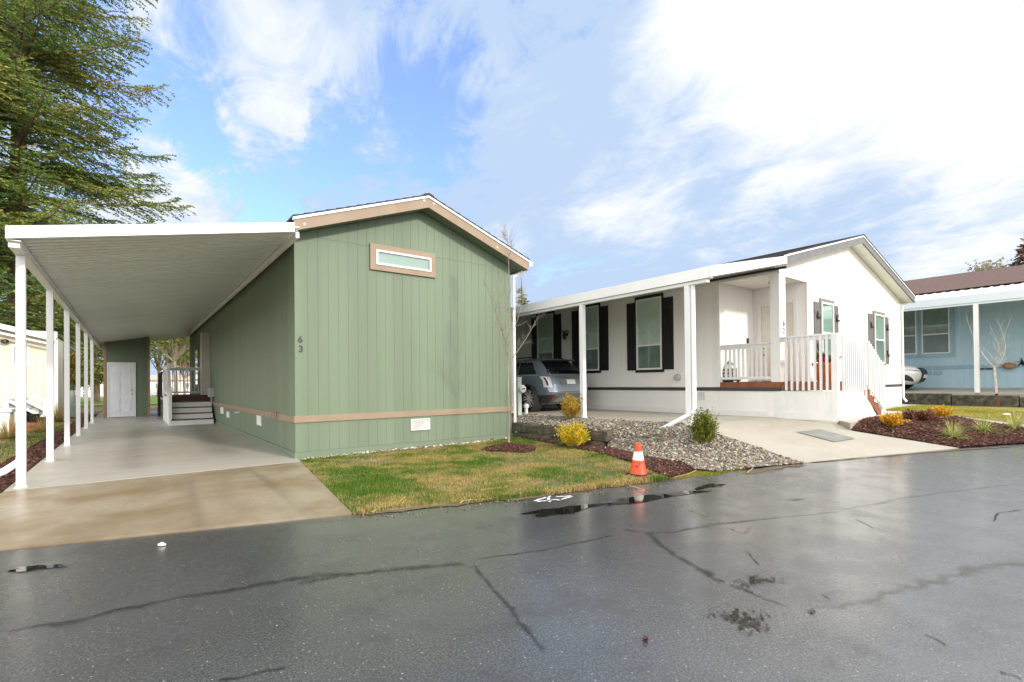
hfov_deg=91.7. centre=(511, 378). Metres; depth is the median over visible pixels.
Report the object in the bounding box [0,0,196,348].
fir tree
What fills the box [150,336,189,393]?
broadleaf tree
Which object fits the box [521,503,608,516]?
puddle
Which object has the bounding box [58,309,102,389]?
fir tree
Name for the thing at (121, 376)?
door
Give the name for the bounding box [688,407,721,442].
shrub
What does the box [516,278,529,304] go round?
fir tree
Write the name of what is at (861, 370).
porch deck
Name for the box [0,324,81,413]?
beige house
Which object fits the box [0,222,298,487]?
carport
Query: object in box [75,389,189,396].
rail fence
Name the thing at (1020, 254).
fir tree
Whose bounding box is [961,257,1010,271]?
broadleaf tree
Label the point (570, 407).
shrub
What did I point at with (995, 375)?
sapling
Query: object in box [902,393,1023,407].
retaining wall
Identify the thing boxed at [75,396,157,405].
lawn
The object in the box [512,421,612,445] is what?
retaining wall
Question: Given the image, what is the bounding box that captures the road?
[0,444,1023,681]
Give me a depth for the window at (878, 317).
16.11 m
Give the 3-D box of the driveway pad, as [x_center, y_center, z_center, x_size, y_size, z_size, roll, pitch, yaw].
[-1.265,1.133,18.907,3.450,0.150,20.395,0,-1,-37]
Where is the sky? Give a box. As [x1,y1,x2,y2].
[0,0,1023,374]
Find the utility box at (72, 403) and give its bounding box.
[70,390,74,417]
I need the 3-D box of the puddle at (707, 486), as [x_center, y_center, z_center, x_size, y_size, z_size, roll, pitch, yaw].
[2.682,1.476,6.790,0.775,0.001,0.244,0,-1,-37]
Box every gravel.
[302,437,506,459]
[512,413,803,471]
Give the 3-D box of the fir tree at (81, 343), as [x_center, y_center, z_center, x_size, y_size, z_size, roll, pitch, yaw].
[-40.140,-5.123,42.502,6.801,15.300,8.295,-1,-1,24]
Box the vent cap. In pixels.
[523,404,528,413]
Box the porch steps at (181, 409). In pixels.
[163,363,213,425]
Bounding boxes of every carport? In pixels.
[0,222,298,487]
[511,256,786,427]
[900,282,1023,393]
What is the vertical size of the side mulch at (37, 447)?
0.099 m
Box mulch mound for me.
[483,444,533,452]
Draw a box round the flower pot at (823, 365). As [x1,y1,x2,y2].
[811,351,840,381]
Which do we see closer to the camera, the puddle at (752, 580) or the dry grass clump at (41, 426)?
the puddle at (752, 580)
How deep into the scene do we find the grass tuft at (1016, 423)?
9.82 m
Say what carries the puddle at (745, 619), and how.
on the road
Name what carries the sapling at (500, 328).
on the mulch mound
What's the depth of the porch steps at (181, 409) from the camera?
18.94 m
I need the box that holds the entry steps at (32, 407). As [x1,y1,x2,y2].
[2,377,54,422]
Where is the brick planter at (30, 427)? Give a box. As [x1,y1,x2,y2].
[12,422,38,431]
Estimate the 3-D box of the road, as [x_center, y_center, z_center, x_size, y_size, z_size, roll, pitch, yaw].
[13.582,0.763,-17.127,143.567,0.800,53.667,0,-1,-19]
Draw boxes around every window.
[11,344,29,365]
[194,346,198,387]
[369,243,435,277]
[536,311,554,358]
[578,302,600,372]
[635,293,663,372]
[819,298,834,354]
[872,310,885,365]
[900,310,919,357]
[919,307,954,357]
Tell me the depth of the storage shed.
23.38 m
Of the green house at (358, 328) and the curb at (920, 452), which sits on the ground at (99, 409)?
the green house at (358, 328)
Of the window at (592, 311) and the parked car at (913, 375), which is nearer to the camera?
the window at (592, 311)
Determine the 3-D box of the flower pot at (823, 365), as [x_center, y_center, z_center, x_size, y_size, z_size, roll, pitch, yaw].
[7.239,-0.293,11.449,0.597,0.720,0.600,0,-1,-37]
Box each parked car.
[516,357,587,411]
[901,365,927,388]
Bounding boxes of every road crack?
[27,563,458,627]
[219,667,283,679]
[477,569,529,633]
[483,535,610,557]
[631,530,721,580]
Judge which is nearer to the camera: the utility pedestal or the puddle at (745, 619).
the puddle at (745, 619)
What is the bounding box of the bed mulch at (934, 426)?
[852,415,1023,447]
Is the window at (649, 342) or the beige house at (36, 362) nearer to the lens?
the window at (649, 342)
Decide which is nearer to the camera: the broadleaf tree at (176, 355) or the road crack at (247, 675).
the road crack at (247, 675)
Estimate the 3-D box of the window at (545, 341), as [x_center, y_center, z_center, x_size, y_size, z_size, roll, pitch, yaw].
[1.228,-1.303,18.269,0.049,2.280,1.000,0,-1,-37]
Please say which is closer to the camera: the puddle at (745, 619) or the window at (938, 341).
the puddle at (745, 619)
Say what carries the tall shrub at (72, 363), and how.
on the ground at (99, 409)
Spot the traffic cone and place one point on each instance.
(638, 468)
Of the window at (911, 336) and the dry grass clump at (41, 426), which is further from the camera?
the window at (911, 336)
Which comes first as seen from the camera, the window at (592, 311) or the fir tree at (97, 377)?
the window at (592, 311)
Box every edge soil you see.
[365,480,667,514]
[670,464,801,478]
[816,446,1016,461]
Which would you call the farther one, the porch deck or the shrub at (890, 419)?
the porch deck
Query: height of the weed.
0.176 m
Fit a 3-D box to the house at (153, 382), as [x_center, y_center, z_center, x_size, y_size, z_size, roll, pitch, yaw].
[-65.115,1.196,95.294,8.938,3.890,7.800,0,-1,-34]
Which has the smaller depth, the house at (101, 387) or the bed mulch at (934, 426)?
the bed mulch at (934, 426)
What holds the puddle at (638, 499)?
on the road
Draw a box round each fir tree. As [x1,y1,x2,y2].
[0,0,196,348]
[0,198,88,389]
[31,273,102,382]
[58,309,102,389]
[71,327,102,402]
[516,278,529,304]
[1007,238,1023,266]
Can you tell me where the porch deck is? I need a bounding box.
[720,333,885,423]
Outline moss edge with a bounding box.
[671,468,747,478]
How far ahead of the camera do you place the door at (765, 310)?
13.58 m
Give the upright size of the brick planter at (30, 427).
0.310 m
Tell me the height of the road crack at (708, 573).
0.001 m
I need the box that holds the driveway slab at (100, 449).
[5,411,299,490]
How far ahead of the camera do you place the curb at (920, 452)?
8.49 m
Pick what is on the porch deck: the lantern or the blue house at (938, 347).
the lantern
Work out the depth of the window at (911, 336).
22.68 m
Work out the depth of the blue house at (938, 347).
21.43 m
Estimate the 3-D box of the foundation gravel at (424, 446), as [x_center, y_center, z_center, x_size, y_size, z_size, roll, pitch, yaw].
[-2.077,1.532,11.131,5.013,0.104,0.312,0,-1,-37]
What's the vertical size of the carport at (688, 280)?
4.148 m
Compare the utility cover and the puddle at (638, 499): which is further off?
the utility cover
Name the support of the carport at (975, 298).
on the side driveway at (972, 390)
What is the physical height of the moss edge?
0.081 m
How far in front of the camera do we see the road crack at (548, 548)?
4.33 m
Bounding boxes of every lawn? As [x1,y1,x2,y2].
[0,415,81,462]
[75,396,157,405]
[304,437,658,514]
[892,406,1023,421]
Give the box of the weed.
[555,439,566,446]
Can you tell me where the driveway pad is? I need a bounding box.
[522,406,772,425]
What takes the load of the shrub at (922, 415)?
on the bed mulch at (934, 426)
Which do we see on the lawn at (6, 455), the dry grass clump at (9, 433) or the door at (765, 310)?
the dry grass clump at (9, 433)
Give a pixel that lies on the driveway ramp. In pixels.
(784, 437)
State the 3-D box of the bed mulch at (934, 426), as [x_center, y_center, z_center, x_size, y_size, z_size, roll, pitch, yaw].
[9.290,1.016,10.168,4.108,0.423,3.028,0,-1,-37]
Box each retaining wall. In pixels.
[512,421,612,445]
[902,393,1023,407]
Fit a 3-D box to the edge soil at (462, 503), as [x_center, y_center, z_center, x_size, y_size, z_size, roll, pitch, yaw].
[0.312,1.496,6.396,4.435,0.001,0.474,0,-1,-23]
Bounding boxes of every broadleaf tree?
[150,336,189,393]
[150,338,189,396]
[154,347,189,393]
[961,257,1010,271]
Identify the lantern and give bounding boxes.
[723,361,740,381]
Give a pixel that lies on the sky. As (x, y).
(619, 142)
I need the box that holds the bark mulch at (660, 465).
[521,436,693,476]
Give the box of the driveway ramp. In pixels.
[711,417,956,464]
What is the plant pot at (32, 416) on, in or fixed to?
on the brick planter at (30, 427)
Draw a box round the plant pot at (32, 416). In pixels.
[27,413,40,422]
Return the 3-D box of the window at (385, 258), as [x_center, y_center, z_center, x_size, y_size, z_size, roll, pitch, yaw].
[-2.407,-2.619,11.081,1.570,0.560,0.059,0,-1,-37]
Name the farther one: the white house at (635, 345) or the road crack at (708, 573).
the white house at (635, 345)
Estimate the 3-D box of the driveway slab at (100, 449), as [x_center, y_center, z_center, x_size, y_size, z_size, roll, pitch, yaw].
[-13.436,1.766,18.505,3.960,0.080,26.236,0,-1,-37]
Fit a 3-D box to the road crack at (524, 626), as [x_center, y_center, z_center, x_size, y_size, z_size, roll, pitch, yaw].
[-0.072,1.476,3.340,0.121,0.001,1.473,0,-1,-21]
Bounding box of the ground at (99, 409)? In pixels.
[0,393,1023,493]
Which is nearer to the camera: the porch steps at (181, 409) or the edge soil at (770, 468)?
the edge soil at (770, 468)
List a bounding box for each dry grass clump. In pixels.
[0,415,44,438]
[28,413,61,431]
[54,403,72,421]
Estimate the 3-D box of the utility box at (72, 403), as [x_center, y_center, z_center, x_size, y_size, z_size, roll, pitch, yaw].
[-21.362,1.251,24.065,0.310,1.350,0.230,0,-1,-37]
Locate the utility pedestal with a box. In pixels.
[516,377,525,415]
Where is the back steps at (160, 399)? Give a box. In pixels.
[157,372,179,416]
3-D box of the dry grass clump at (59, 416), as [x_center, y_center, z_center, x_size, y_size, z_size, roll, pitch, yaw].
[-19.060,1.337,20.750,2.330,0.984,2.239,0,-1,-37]
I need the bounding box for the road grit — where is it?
[363,462,805,519]
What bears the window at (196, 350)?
in the green house at (358, 328)
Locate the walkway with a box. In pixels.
[838,404,1023,430]
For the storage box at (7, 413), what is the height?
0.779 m
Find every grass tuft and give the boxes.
[932,420,973,439]
[963,413,1014,434]
[992,410,1023,429]
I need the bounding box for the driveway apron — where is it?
[0,462,351,550]
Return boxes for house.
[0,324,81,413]
[81,376,102,396]
[150,375,189,394]
[190,193,532,460]
[515,234,915,416]
[900,265,1023,387]
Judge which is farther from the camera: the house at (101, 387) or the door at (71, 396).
the house at (101, 387)
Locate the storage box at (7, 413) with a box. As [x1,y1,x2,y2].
[0,408,15,432]
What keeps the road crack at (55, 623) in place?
on the road
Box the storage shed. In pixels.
[103,337,149,417]
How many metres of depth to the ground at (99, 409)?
31.93 m
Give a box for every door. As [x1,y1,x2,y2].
[70,395,73,412]
[109,364,133,416]
[761,303,793,380]
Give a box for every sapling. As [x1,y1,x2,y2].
[482,222,542,441]
[965,312,1012,394]
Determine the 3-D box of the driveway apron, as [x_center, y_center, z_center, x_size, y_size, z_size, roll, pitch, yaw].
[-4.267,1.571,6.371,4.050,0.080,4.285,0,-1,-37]
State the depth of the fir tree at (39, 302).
37.32 m
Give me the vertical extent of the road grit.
0.119 m
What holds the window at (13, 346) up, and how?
in the beige house at (36, 362)
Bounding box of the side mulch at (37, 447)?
[0,414,97,492]
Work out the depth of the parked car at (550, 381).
14.89 m
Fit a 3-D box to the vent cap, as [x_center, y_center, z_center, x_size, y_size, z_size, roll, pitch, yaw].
[0.403,0.904,14.131,0.170,0.390,0.166,0,-1,-37]
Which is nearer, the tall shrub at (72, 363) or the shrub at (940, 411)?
the shrub at (940, 411)
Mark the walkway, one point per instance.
(849, 424)
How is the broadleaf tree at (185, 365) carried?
on the ground at (99, 409)
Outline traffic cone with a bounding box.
[625,443,651,476]
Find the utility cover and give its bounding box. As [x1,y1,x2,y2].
[799,429,854,441]
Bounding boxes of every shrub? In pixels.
[63,341,83,393]
[554,418,590,446]
[557,392,583,418]
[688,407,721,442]
[879,411,911,427]
[897,408,943,421]
[927,404,955,417]
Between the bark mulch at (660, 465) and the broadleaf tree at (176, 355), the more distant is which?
the broadleaf tree at (176, 355)
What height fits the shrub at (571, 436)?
0.662 m
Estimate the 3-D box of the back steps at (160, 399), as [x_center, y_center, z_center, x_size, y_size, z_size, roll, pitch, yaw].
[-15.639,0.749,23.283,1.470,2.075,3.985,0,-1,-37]
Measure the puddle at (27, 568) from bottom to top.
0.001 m
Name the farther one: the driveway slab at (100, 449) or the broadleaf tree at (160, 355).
the broadleaf tree at (160, 355)
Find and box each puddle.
[7,564,69,571]
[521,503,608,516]
[608,490,711,504]
[695,483,723,489]
[704,608,769,633]
[734,574,783,585]

